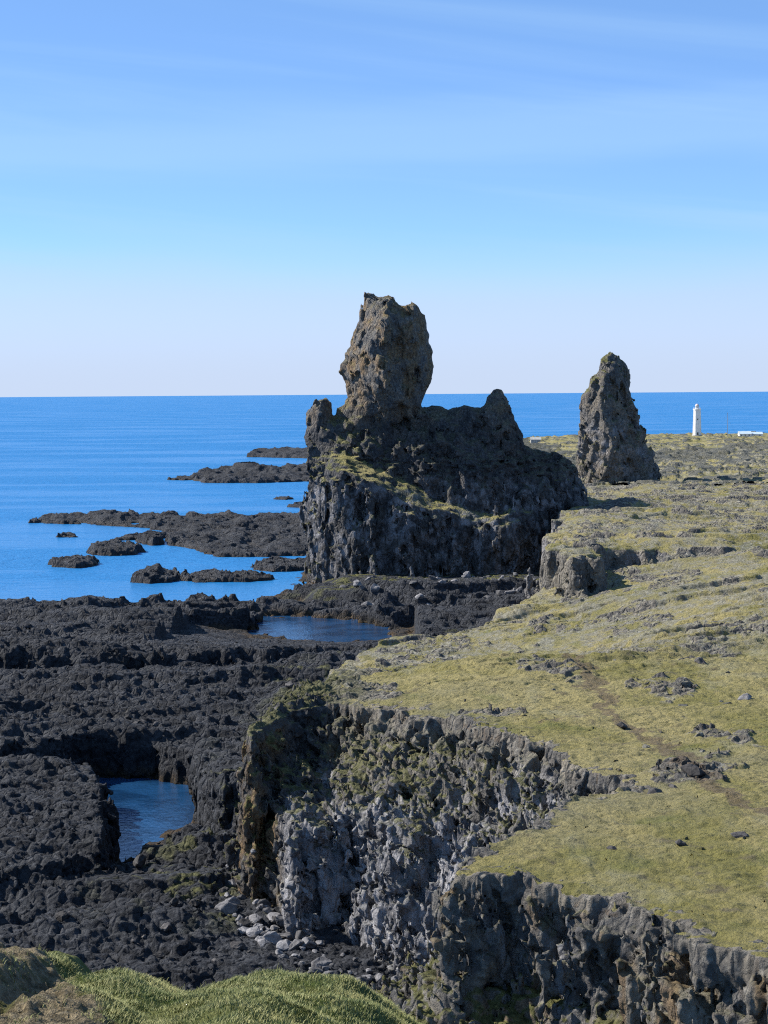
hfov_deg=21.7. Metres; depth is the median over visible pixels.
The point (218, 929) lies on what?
lava shore
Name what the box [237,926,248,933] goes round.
boulder
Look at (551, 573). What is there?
cliff
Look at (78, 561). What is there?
skerry
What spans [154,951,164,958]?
boulder
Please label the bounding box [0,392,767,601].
sea
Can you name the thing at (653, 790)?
boulder
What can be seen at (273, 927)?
boulder
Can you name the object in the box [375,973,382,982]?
boulder
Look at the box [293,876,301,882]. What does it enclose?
boulder
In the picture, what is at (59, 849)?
lava shore
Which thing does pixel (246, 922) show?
boulder
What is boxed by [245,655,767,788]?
grassy ground
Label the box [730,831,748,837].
boulder
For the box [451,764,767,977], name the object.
grassy ground
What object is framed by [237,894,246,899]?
boulder
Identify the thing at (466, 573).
boulder
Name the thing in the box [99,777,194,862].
tide pool
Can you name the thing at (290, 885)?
boulder
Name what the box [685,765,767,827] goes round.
path
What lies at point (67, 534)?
skerry
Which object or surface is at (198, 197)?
sky
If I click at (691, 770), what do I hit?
boulder
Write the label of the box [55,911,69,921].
boulder
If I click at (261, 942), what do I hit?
boulder
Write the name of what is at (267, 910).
boulder
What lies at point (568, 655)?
path
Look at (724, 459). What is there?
grassy ground
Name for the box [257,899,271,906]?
boulder
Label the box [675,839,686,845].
boulder
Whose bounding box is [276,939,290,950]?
boulder
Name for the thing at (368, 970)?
boulder
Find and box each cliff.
[224,712,607,974]
[327,559,613,677]
[370,788,767,1023]
[524,515,702,598]
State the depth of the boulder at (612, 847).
124.56 m
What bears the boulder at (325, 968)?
on the lava shore at (218, 929)
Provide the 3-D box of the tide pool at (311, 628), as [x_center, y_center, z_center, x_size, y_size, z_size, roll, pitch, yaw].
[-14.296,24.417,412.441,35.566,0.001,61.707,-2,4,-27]
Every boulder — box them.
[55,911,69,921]
[125,714,132,719]
[133,854,145,867]
[133,870,144,873]
[138,719,147,723]
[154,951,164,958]
[160,922,171,931]
[169,897,178,906]
[189,899,199,906]
[214,901,237,915]
[218,886,228,892]
[227,896,239,903]
[228,879,236,886]
[230,941,245,949]
[235,914,242,921]
[236,918,250,926]
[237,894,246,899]
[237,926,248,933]
[246,926,260,937]
[249,914,261,922]
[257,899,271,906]
[257,939,268,946]
[262,931,282,942]
[263,908,271,913]
[266,912,281,920]
[269,916,275,923]
[270,925,279,930]
[275,916,283,926]
[275,949,282,954]
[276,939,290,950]
[278,954,288,959]
[279,932,291,940]
[285,681,293,688]
[285,881,295,889]
[288,939,303,954]
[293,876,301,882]
[295,930,305,938]
[302,937,316,947]
[307,967,322,974]
[311,956,331,966]
[316,940,322,945]
[322,966,328,971]
[353,579,361,586]
[356,976,369,985]
[361,601,372,606]
[362,974,371,981]
[366,968,373,973]
[370,583,379,591]
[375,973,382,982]
[391,975,398,981]
[415,593,424,598]
[428,575,437,580]
[463,571,470,577]
[494,590,507,596]
[504,590,515,594]
[523,568,533,573]
[606,845,616,849]
[617,722,627,728]
[638,788,662,793]
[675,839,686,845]
[680,764,704,777]
[694,657,705,663]
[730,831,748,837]
[737,693,751,699]
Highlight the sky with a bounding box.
[0,0,767,396]
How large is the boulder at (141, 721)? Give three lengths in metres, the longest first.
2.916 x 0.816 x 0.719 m
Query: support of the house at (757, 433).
on the grassy ground at (724, 459)
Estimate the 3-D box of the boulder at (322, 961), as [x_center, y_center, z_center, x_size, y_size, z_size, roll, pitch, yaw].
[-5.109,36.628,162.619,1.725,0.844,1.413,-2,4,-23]
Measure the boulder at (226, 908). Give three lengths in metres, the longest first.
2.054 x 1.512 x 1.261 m
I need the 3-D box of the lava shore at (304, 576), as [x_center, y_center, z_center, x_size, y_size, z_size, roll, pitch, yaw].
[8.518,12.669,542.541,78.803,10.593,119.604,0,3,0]
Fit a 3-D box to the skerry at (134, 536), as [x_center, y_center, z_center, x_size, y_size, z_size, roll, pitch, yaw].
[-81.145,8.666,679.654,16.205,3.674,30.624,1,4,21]
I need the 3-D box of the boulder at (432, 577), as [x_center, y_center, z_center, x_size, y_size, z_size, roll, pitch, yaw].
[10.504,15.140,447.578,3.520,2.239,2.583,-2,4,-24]
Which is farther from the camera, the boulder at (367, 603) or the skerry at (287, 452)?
the skerry at (287, 452)
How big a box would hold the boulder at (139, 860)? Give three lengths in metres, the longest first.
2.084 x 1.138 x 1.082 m
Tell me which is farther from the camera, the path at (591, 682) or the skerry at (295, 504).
the skerry at (295, 504)
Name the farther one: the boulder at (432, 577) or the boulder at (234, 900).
the boulder at (432, 577)
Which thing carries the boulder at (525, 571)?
on the lava shore at (304, 576)
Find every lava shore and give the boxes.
[0,574,539,644]
[0,623,462,844]
[0,772,238,989]
[181,772,401,991]
[281,570,539,592]
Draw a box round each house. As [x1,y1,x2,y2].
[737,431,751,436]
[751,432,762,435]
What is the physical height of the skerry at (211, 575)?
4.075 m
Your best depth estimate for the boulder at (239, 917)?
173.39 m
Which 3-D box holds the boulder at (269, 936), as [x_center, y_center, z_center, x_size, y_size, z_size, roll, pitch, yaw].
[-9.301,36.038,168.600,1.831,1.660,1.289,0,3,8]
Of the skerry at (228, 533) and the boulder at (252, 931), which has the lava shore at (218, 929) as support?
the boulder at (252, 931)
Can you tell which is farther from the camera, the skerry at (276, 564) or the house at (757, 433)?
the house at (757, 433)
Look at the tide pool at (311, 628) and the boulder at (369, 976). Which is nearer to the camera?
the boulder at (369, 976)
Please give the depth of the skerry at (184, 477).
1136.56 m
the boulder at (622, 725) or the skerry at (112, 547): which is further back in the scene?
the skerry at (112, 547)
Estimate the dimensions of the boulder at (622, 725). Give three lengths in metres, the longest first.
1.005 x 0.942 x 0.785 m
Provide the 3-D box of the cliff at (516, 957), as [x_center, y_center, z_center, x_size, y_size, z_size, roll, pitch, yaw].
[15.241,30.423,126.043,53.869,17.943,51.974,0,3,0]
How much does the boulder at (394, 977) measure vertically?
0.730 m
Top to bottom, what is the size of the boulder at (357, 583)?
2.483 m
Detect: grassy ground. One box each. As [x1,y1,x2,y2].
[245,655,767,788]
[324,552,767,682]
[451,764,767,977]
[523,431,767,485]
[529,506,767,599]
[558,481,767,516]
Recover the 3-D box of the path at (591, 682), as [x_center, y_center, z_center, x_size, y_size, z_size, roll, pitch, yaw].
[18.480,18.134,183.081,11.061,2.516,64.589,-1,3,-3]
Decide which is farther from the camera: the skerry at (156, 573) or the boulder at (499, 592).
the skerry at (156, 573)
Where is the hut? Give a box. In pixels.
[530,437,540,442]
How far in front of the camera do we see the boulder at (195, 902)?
175.32 m
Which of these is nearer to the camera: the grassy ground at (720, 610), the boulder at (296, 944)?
the boulder at (296, 944)
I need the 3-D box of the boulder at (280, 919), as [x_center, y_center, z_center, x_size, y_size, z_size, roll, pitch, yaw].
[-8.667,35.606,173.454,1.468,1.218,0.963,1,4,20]
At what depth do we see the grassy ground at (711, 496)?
520.81 m
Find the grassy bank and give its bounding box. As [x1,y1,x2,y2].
[0,942,414,1023]
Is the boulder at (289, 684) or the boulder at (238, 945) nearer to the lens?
the boulder at (238, 945)
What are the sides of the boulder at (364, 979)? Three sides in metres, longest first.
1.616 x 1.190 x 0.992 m
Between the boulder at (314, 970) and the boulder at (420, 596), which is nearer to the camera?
the boulder at (314, 970)
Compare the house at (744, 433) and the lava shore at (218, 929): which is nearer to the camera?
the lava shore at (218, 929)
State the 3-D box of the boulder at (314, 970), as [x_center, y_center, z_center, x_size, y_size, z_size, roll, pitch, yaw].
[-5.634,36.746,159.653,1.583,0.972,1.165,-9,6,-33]
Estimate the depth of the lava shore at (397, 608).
410.36 m
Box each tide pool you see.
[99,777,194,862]
[247,616,391,641]
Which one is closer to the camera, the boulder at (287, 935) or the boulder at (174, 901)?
the boulder at (287, 935)
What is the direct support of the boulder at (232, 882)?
on the lava shore at (218, 929)
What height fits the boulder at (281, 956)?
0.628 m
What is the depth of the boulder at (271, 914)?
174.84 m
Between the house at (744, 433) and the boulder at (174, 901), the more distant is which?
the house at (744, 433)
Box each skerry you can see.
[28,509,307,556]
[47,553,99,567]
[56,532,77,537]
[86,539,145,555]
[112,531,169,540]
[130,563,180,583]
[135,530,164,545]
[167,475,192,479]
[180,568,274,582]
[190,461,308,482]
[247,446,307,457]
[250,556,305,571]
[274,496,293,499]
[287,500,304,507]
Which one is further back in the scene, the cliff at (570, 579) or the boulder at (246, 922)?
the cliff at (570, 579)
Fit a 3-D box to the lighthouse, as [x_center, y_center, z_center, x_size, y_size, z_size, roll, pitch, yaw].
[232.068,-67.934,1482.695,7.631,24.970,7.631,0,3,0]
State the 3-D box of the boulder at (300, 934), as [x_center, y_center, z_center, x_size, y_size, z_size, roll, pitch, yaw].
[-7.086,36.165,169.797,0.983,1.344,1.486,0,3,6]
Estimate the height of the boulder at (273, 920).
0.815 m
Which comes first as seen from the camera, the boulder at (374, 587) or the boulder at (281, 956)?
the boulder at (281, 956)
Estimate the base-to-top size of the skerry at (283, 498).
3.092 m
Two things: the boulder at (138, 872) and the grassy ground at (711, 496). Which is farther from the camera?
the grassy ground at (711, 496)
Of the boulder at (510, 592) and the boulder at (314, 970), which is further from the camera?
the boulder at (510, 592)
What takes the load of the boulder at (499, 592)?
on the lava shore at (397, 608)
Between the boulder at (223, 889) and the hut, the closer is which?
the boulder at (223, 889)
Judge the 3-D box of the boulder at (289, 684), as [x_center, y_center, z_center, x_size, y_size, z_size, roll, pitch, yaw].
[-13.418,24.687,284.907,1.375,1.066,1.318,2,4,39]
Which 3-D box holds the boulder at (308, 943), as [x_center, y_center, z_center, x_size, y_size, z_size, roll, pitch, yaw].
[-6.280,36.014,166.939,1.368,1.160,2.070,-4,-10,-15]
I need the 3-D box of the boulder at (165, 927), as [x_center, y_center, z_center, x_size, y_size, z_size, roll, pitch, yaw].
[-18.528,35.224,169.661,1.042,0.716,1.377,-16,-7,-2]
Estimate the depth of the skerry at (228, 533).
703.33 m
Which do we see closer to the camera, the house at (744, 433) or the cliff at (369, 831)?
the cliff at (369, 831)
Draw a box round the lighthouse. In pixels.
[692,404,701,435]
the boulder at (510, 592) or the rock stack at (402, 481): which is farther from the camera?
the rock stack at (402, 481)
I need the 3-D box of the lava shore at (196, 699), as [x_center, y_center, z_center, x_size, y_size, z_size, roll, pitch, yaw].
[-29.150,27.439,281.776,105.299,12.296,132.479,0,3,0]
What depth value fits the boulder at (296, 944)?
166.60 m
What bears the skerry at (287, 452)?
in the sea
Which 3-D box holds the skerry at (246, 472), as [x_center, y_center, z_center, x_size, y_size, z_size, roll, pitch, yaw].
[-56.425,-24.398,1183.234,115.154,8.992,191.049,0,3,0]
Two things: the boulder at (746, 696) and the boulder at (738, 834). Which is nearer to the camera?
the boulder at (738, 834)
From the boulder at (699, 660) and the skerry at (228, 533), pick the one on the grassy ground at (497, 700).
the boulder at (699, 660)
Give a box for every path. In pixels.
[536,660,705,768]
[559,653,585,660]
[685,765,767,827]
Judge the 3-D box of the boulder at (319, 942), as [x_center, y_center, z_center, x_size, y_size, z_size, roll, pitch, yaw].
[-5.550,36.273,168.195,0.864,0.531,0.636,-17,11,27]
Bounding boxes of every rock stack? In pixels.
[299,292,588,584]
[576,352,661,483]
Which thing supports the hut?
on the grassy ground at (724, 459)
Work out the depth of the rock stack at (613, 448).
633.15 m
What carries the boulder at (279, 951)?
on the lava shore at (218, 929)
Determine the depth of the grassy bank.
13.82 m
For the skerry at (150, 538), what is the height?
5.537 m
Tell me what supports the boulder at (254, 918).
on the lava shore at (218, 929)
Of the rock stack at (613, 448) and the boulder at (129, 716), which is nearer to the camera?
the boulder at (129, 716)
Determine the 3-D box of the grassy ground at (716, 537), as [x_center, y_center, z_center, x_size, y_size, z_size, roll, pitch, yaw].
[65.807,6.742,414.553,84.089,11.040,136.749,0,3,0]

